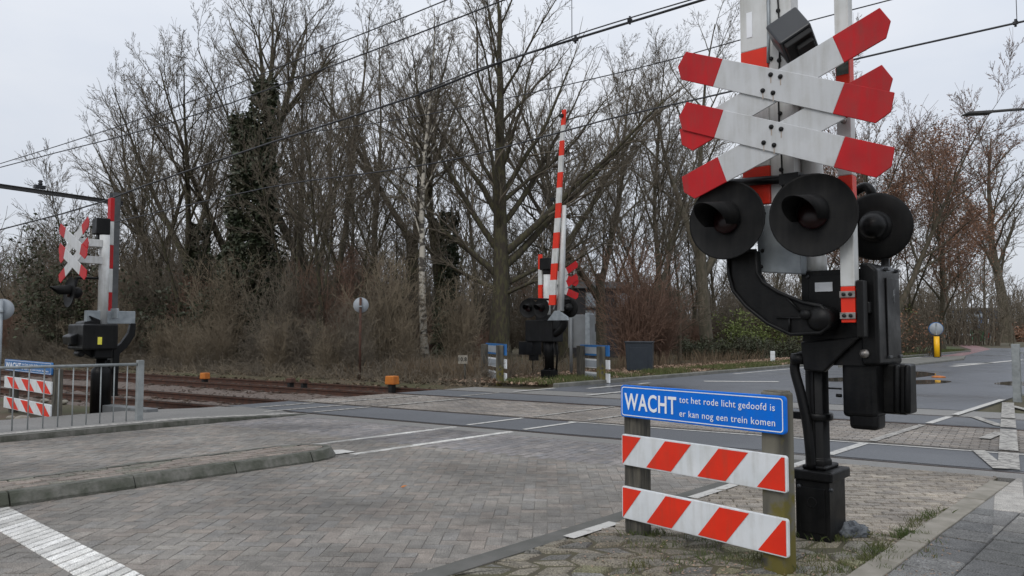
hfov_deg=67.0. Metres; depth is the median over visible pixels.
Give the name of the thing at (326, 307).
shrub
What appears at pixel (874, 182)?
background tree
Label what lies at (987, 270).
bare tree
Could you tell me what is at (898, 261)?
background tree
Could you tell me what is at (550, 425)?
road marking
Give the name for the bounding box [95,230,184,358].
shrub
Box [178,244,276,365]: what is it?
shrub
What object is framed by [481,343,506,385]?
warning board
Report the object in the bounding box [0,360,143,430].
railing
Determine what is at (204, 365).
bramble tangle
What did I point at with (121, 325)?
shrub
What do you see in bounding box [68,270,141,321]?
shrub
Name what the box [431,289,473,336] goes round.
shrub
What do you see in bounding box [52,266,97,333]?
shrub
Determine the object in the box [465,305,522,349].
shrub
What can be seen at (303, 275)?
evergreen shrub
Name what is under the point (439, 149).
tall tree
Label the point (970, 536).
pavement
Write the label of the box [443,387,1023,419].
far crossing apron
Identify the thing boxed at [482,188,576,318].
background tree
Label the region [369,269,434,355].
shrub
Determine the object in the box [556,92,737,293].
background tree
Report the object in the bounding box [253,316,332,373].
shrub
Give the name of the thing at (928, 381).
puddle
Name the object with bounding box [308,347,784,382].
grass verge
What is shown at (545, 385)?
verge
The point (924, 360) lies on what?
splitter island
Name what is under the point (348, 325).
shrub
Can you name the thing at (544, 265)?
crossing signal
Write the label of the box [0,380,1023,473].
railway track
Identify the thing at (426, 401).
road marking
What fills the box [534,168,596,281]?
background tree
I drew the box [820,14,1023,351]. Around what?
russet tree
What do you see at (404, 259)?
background tree
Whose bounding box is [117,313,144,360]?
shrub
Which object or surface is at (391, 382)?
trackside box
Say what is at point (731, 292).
background tree
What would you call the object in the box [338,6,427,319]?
bare tree
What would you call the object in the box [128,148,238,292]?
background tree
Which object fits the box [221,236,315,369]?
shrub
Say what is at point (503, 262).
spreading tree
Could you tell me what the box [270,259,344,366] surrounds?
shrub
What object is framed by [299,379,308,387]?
trackside box
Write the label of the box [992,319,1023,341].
russet hedge
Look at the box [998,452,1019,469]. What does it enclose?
road marking
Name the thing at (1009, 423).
road marking
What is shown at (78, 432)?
kerb
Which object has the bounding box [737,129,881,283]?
background tree
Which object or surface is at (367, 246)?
young tree
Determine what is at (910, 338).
russet shrub
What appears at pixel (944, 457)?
crossing panel
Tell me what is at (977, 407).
road marking
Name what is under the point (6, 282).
background tree
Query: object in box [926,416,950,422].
road marking
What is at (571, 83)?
overhead wire
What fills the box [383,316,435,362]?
shrub
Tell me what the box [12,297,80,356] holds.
shrub
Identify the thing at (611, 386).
road marking
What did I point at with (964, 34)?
overhead wire
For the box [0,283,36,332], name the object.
shrub
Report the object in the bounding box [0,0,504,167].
overhead wire
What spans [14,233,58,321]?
background tree
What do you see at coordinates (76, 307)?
shrub
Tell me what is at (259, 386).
railway track
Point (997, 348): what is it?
side road
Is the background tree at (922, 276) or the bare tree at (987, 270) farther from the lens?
the bare tree at (987, 270)
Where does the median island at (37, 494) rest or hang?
on the road at (158, 527)
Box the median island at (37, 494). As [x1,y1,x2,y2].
[0,444,334,507]
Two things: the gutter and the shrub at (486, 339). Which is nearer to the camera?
the gutter
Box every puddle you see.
[828,377,842,381]
[916,371,935,377]
[916,380,950,383]
[994,381,1023,385]
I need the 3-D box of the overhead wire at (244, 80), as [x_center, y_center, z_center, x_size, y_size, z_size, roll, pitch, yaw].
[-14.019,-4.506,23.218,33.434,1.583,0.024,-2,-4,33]
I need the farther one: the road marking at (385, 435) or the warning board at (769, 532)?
the road marking at (385, 435)
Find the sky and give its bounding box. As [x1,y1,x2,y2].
[0,0,1023,327]
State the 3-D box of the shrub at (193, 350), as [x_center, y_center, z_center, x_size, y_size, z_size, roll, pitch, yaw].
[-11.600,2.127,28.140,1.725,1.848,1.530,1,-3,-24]
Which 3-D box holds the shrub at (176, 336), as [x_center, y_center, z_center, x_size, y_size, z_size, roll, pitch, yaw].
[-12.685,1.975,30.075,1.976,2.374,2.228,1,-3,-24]
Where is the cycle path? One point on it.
(975, 349)
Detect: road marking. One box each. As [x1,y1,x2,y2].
[0,507,143,575]
[258,403,308,407]
[265,405,339,411]
[314,407,366,411]
[316,426,454,443]
[334,450,353,453]
[339,395,419,401]
[351,431,511,454]
[382,398,466,405]
[466,418,520,424]
[525,422,575,429]
[535,406,614,416]
[563,521,619,537]
[588,383,644,388]
[589,415,621,419]
[688,483,736,497]
[706,381,777,381]
[735,357,918,373]
[794,460,804,466]
[830,442,868,454]
[869,424,923,440]
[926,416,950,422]
[950,399,1004,414]
[955,360,1011,366]
[970,416,1004,425]
[971,449,1007,468]
[979,432,1005,438]
[992,510,1023,537]
[993,478,1023,512]
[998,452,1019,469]
[999,429,1017,450]
[1000,419,1015,427]
[1001,402,1014,417]
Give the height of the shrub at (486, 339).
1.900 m
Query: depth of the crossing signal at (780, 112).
5.37 m
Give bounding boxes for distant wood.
[0,206,1023,348]
[903,276,1023,333]
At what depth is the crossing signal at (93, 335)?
13.78 m
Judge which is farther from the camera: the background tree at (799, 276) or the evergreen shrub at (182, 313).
the background tree at (799, 276)
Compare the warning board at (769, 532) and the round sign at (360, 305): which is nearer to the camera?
the warning board at (769, 532)
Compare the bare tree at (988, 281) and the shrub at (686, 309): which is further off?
the bare tree at (988, 281)
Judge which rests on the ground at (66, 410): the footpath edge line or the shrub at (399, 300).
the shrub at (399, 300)
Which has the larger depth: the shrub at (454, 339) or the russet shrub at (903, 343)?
the russet shrub at (903, 343)
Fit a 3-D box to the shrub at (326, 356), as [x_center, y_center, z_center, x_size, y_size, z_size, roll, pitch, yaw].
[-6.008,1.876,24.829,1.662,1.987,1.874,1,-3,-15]
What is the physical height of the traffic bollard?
1.906 m
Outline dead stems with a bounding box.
[1,347,559,387]
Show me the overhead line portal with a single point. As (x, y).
(40, 186)
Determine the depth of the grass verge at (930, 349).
57.58 m
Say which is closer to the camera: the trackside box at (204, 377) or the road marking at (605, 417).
the road marking at (605, 417)
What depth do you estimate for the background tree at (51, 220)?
61.38 m
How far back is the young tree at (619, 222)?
32.76 m
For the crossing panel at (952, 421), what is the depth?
15.61 m
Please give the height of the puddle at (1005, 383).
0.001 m
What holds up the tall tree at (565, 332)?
on the ground at (66, 410)
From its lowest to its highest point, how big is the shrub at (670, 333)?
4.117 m
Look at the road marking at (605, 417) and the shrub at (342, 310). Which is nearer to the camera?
the road marking at (605, 417)
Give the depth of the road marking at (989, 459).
8.62 m
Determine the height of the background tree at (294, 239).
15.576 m
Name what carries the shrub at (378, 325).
on the ground at (66, 410)
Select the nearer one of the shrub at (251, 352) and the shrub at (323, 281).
the shrub at (251, 352)
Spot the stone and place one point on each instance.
(21, 416)
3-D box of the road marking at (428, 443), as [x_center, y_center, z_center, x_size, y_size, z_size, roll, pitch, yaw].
[-0.944,2.004,10.086,0.097,0.007,2.784,-3,-4,42]
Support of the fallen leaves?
on the verge at (545, 385)
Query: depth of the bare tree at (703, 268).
40.29 m
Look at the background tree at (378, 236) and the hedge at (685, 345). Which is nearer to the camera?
the hedge at (685, 345)
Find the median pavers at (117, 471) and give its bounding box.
[0,444,322,491]
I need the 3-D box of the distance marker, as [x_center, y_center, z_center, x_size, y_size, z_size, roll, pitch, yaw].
[-1.335,2.249,21.084,0.260,0.832,0.081,-1,-3,12]
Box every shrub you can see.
[0,209,130,358]
[0,273,26,345]
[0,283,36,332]
[2,294,28,351]
[2,322,33,359]
[9,299,66,343]
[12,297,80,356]
[17,328,46,360]
[19,290,64,340]
[22,260,82,351]
[38,340,65,362]
[47,285,97,331]
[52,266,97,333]
[57,317,85,362]
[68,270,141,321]
[82,242,154,354]
[89,288,151,353]
[90,266,158,353]
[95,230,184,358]
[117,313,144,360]
[119,260,174,351]
[119,264,191,358]
[122,202,221,331]
[136,292,174,352]
[143,312,191,365]
[146,233,219,294]
[155,256,220,313]
[159,308,206,368]
[160,265,223,345]
[164,270,251,359]
[168,323,212,370]
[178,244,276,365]
[195,310,244,368]
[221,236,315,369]
[234,324,278,371]
[249,306,302,373]
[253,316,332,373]
[270,245,327,330]
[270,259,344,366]
[271,274,307,340]
[280,251,372,365]
[285,253,332,308]
[293,260,348,330]
[298,317,350,375]
[303,295,358,331]
[313,234,401,310]
[320,252,394,348]
[321,294,380,374]
[331,242,451,369]
[331,330,389,375]
[352,287,406,370]
[366,265,418,319]
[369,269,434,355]
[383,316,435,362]
[400,272,433,353]
[411,306,435,355]
[414,266,495,360]
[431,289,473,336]
[461,290,491,338]
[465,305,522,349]
[471,324,489,361]
[510,286,557,356]
[513,280,542,348]
[567,225,686,364]
[624,275,702,364]
[650,284,694,353]
[675,314,726,344]
[688,283,757,346]
[711,306,773,345]
[726,291,761,338]
[747,311,802,352]
[751,315,791,354]
[900,289,912,331]
[900,300,926,354]
[900,308,949,355]
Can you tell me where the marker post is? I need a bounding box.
[770,351,774,360]
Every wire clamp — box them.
[572,35,578,43]
[1012,19,1017,26]
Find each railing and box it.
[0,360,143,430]
[1011,344,1023,401]
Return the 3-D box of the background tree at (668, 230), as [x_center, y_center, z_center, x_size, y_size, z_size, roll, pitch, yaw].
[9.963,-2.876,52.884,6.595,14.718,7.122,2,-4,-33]
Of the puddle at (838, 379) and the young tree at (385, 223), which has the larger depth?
the young tree at (385, 223)
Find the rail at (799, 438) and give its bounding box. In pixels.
[568,421,1023,454]
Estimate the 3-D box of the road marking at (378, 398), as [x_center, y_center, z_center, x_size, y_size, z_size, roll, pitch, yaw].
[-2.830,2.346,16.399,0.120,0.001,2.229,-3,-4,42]
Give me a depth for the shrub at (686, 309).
47.38 m
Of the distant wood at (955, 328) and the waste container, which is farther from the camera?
the distant wood at (955, 328)
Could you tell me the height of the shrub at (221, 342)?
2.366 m
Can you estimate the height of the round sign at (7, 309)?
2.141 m
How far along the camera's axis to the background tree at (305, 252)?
53.71 m
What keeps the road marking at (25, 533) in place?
on the road at (158, 527)
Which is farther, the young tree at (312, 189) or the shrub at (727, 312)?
the shrub at (727, 312)
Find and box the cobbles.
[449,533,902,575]
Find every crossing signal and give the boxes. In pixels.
[49,198,135,413]
[519,109,577,378]
[536,254,578,367]
[678,0,916,542]
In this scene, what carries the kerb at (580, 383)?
on the ground at (66, 410)
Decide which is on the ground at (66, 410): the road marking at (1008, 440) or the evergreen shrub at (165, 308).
the evergreen shrub at (165, 308)
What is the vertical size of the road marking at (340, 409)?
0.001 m
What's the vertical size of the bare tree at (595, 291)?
16.586 m
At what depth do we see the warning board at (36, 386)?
13.04 m
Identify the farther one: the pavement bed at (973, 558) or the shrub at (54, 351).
the shrub at (54, 351)
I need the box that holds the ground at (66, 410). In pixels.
[0,339,1023,419]
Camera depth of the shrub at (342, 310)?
30.78 m
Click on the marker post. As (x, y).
(772, 355)
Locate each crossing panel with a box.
[230,401,1023,471]
[401,390,1023,429]
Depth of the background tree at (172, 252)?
61.08 m
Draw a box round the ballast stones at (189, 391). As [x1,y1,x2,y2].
[0,381,374,405]
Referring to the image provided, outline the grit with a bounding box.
[580,530,957,575]
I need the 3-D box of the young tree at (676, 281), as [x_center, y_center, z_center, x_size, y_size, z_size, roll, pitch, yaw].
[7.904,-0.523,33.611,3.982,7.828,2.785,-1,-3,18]
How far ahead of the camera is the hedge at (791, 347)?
41.37 m
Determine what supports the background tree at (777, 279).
on the ground at (66, 410)
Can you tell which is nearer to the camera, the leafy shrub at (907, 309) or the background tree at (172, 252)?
the leafy shrub at (907, 309)
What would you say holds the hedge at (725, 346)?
on the ground at (66, 410)
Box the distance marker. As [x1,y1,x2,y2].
[458,355,467,384]
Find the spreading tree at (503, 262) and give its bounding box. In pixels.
[344,0,705,365]
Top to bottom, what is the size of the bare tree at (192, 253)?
15.163 m
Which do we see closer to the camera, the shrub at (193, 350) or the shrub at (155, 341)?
the shrub at (193, 350)
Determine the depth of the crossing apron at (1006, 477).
10.22 m
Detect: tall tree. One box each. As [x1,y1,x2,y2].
[57,74,230,296]
[166,0,373,288]
[259,0,487,306]
[490,40,677,357]
[611,19,725,322]
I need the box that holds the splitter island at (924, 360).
[838,356,964,367]
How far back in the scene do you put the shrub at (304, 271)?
41.31 m
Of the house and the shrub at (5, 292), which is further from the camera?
the shrub at (5, 292)
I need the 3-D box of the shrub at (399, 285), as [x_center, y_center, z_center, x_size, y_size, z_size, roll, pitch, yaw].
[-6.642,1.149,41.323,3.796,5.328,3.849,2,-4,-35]
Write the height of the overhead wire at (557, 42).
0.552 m
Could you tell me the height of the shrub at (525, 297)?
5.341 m
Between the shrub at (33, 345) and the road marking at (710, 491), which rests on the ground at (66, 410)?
the shrub at (33, 345)
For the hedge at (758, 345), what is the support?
on the ground at (66, 410)
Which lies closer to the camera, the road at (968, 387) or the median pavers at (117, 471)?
the median pavers at (117, 471)
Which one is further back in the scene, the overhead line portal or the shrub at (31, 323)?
the shrub at (31, 323)
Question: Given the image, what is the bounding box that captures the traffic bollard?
[928,322,942,357]
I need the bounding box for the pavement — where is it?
[886,508,1023,575]
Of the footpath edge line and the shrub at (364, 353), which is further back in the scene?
the shrub at (364, 353)
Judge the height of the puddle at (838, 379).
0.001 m
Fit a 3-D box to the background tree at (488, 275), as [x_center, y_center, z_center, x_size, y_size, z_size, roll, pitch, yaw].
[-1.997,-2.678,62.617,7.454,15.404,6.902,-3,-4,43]
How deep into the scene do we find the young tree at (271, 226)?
31.76 m
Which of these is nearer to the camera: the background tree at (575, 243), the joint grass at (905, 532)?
the joint grass at (905, 532)
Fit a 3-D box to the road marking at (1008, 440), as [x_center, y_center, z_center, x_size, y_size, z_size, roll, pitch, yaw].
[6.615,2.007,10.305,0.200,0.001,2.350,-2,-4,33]
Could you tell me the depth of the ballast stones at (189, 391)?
19.41 m
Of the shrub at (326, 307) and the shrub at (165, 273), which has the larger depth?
the shrub at (165, 273)
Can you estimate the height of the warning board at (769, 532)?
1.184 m
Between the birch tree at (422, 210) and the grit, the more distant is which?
the birch tree at (422, 210)
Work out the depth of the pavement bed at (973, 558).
4.91 m
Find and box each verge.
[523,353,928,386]
[903,347,961,357]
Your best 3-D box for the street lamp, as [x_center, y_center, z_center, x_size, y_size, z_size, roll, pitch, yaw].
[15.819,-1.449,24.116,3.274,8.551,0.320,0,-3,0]
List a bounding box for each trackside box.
[200,373,209,381]
[286,378,295,386]
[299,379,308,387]
[385,376,398,392]
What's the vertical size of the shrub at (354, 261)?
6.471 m
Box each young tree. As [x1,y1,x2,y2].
[11,139,173,306]
[95,91,247,345]
[107,151,174,356]
[197,31,391,347]
[241,77,469,335]
[245,13,383,367]
[293,123,493,318]
[489,117,632,362]
[575,88,719,338]
[646,187,737,362]
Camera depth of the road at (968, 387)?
21.08 m
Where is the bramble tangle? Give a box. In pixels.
[1,331,590,386]
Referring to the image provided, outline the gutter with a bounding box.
[409,459,802,575]
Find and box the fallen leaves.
[443,353,913,384]
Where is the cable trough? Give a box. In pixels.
[102,404,157,412]
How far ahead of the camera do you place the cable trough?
13.47 m
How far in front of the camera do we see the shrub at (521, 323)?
43.49 m
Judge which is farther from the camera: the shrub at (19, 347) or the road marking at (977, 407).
the shrub at (19, 347)
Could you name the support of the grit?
on the cobbles
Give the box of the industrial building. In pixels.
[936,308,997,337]
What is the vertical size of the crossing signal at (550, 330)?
7.586 m
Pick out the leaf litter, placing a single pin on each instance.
(373, 384)
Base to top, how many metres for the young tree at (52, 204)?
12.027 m
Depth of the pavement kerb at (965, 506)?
5.45 m
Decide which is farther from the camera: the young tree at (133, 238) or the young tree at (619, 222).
the young tree at (133, 238)
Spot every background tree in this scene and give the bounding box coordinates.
[0,212,82,333]
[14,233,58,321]
[22,63,200,299]
[30,212,98,289]
[67,183,128,289]
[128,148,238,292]
[132,161,218,273]
[183,135,243,278]
[214,111,335,278]
[282,112,394,286]
[284,165,374,271]
[349,165,431,291]
[379,149,481,354]
[381,132,491,287]
[425,79,558,343]
[459,164,533,301]
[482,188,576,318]
[510,196,555,304]
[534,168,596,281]
[537,74,685,279]
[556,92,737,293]
[576,150,666,303]
[622,141,713,311]
[653,151,717,339]
[681,169,729,333]
[707,256,799,323]
[720,273,797,304]
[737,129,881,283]
[756,125,922,267]
[825,114,940,268]
[826,130,906,269]
[835,158,981,349]
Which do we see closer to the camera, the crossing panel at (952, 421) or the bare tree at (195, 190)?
the crossing panel at (952, 421)
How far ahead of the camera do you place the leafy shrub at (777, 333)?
45.86 m
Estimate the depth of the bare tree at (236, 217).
34.19 m
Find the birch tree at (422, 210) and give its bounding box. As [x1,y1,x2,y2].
[379,0,465,359]
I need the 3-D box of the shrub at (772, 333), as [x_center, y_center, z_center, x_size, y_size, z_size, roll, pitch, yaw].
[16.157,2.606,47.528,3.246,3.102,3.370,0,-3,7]
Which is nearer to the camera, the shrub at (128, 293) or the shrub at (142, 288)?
the shrub at (128, 293)
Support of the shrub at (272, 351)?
on the ground at (66, 410)
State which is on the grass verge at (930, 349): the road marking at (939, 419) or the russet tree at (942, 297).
the russet tree at (942, 297)
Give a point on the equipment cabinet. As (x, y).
(581, 329)
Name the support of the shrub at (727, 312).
on the ground at (66, 410)
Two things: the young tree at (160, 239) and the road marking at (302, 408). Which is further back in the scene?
the young tree at (160, 239)
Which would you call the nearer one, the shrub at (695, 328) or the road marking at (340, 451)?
the road marking at (340, 451)
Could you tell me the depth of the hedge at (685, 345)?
38.50 m
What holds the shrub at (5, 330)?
on the ground at (66, 410)
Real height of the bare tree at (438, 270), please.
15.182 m
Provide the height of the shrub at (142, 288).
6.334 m
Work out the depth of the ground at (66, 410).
21.96 m
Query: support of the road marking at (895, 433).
on the crossing pavers at (505, 408)
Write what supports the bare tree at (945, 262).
on the ground at (66, 410)
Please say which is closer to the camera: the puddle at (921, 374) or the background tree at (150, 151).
the puddle at (921, 374)
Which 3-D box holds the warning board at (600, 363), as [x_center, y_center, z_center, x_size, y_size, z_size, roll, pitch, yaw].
[2.261,2.183,21.823,0.205,1.145,1.722,1,-3,-22]
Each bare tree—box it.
[87,29,243,356]
[113,25,336,294]
[190,0,397,309]
[206,0,352,361]
[248,0,362,348]
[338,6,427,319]
[340,0,482,361]
[445,21,675,359]
[597,0,834,358]
[911,196,977,334]
[919,118,1023,342]
[936,201,1003,338]
[947,219,1013,329]
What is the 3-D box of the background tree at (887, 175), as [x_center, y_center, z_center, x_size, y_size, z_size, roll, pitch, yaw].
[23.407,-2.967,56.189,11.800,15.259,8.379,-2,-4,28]
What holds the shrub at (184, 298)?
on the ground at (66, 410)
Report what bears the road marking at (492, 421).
on the crossing panel at (944, 457)
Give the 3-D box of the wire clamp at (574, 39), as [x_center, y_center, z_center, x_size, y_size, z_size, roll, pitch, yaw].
[0.975,-3.817,11.877,0.080,0.120,0.050,-3,-4,42]
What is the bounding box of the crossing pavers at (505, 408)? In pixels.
[298,394,1023,452]
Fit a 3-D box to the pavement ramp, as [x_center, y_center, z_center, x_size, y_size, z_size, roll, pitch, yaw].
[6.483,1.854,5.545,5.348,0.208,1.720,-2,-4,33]
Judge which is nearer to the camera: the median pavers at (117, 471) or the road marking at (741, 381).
the median pavers at (117, 471)
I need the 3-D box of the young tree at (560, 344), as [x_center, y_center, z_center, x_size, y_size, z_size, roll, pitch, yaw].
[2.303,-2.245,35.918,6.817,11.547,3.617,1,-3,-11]
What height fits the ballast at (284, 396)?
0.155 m
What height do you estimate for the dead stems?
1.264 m
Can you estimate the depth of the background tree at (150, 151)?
46.80 m
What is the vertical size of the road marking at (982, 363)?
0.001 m
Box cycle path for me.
[943,345,989,355]
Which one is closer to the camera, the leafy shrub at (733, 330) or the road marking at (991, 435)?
the road marking at (991, 435)
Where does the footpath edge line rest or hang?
on the footpath
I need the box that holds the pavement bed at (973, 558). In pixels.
[955,539,1023,575]
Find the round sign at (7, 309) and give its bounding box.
[0,299,14,384]
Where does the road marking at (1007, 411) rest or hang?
on the far crossing apron at (1018, 416)
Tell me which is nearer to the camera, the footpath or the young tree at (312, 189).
the footpath
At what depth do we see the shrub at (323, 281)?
38.69 m
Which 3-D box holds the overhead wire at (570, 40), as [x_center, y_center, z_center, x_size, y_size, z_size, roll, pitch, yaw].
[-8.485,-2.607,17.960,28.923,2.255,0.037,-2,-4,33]
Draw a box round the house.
[551,282,632,357]
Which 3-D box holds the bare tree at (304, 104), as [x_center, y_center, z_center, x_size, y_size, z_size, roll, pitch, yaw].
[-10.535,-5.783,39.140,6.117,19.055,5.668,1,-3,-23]
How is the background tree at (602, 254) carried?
on the ground at (66, 410)
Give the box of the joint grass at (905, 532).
[611,505,957,575]
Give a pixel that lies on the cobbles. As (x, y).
(619, 557)
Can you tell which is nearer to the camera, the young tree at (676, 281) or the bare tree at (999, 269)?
the young tree at (676, 281)
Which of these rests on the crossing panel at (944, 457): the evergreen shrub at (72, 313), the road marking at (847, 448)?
the road marking at (847, 448)
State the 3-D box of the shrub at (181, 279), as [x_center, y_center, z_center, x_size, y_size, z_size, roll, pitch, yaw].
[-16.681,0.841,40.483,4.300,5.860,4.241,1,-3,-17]
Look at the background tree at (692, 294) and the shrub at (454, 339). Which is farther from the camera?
the background tree at (692, 294)
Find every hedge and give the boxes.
[670,332,722,359]
[710,331,755,358]
[729,330,781,358]
[765,332,802,357]
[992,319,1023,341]
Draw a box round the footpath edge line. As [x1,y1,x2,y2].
[0,413,298,434]
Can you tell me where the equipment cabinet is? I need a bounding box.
[568,313,594,372]
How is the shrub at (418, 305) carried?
on the ground at (66, 410)
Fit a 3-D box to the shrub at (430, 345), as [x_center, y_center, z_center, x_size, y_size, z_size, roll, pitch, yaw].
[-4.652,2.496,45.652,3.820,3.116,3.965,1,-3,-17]
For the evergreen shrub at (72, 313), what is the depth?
36.84 m
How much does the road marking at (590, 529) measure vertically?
0.001 m
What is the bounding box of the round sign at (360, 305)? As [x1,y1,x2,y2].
[353,297,368,379]
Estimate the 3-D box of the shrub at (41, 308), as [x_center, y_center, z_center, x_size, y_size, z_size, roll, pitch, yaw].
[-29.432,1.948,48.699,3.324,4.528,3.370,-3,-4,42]
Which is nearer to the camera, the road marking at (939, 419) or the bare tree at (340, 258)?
the road marking at (939, 419)
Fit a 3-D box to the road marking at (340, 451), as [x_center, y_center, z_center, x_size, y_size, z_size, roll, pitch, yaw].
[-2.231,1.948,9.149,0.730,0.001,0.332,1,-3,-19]
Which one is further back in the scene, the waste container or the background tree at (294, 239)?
the background tree at (294, 239)
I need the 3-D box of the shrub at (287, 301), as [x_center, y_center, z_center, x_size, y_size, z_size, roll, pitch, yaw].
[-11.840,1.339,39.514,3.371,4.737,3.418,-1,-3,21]
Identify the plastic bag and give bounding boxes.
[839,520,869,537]
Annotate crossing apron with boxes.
[204,406,1023,482]
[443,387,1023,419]
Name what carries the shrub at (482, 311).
on the ground at (66, 410)
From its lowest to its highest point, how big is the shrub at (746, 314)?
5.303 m
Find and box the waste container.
[624,341,654,370]
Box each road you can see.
[0,416,718,575]
[541,347,1023,410]
[986,348,1009,350]
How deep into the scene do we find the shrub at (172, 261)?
52.70 m
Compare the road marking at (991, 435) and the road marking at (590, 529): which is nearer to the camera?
the road marking at (590, 529)
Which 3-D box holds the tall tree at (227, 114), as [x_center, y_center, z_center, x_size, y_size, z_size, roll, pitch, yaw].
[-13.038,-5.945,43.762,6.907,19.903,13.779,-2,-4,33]
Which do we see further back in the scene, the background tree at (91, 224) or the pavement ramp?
the background tree at (91, 224)
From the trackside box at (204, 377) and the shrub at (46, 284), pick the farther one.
the shrub at (46, 284)
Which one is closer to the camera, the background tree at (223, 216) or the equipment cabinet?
the equipment cabinet
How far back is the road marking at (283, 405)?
14.89 m
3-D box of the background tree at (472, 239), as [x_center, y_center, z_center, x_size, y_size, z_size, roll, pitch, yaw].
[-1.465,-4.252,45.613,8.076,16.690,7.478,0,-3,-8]
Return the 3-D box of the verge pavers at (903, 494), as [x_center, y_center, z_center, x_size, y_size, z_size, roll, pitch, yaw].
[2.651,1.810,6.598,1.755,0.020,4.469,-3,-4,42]
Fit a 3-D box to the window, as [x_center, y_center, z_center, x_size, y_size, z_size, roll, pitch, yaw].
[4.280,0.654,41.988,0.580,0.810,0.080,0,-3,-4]
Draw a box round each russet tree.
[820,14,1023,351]
[879,114,1007,349]
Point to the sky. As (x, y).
(51, 50)
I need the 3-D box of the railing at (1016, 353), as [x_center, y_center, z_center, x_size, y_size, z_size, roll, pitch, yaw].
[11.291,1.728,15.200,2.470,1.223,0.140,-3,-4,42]
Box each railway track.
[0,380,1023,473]
[1,369,1023,430]
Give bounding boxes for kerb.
[0,414,305,442]
[553,350,970,387]
[846,480,1009,575]
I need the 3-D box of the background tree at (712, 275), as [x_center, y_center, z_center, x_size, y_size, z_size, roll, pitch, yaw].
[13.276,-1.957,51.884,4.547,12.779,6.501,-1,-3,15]
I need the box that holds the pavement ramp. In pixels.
[977,479,1023,513]
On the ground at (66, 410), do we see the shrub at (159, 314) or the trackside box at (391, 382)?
the shrub at (159, 314)
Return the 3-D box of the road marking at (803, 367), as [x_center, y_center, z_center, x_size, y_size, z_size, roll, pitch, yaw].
[14.754,3.296,33.766,0.140,0.001,22.000,-3,-4,42]
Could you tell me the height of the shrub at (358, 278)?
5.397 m
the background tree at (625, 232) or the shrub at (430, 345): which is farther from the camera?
the background tree at (625, 232)
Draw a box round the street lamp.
[961,108,1023,115]
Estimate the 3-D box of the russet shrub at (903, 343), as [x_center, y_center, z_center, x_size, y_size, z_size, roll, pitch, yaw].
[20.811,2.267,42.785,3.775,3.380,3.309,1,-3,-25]
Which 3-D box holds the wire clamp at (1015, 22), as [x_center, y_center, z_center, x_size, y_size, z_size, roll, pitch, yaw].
[7.971,-4.197,12.243,0.072,0.120,0.045,-3,-4,42]
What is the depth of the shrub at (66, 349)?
33.89 m
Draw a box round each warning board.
[3,359,62,416]
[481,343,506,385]
[577,344,609,382]
[621,383,795,575]
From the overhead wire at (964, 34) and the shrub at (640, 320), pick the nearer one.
the overhead wire at (964, 34)
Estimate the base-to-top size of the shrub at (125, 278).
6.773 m
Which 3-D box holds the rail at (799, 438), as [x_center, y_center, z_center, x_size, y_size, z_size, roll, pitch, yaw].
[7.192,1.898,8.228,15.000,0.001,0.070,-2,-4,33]
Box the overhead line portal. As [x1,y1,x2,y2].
[0,180,123,308]
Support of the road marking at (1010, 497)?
on the pavement ramp
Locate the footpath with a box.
[0,406,289,434]
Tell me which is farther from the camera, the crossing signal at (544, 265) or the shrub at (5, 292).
the shrub at (5, 292)
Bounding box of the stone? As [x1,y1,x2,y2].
[14,415,29,418]
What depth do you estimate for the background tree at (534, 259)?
64.66 m
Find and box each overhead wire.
[0,0,446,163]
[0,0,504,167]
[0,0,704,229]
[114,20,1023,222]
[266,0,890,138]
[419,0,690,93]
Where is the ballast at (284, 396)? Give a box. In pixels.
[0,374,350,408]
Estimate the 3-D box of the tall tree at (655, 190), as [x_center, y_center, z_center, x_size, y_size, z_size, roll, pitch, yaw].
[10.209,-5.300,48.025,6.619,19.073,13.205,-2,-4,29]
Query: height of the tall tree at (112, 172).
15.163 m
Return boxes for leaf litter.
[1,362,540,388]
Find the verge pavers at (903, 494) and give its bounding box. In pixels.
[592,463,996,533]
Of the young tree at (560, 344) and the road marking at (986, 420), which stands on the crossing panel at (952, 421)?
the road marking at (986, 420)
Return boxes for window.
[585,293,595,307]

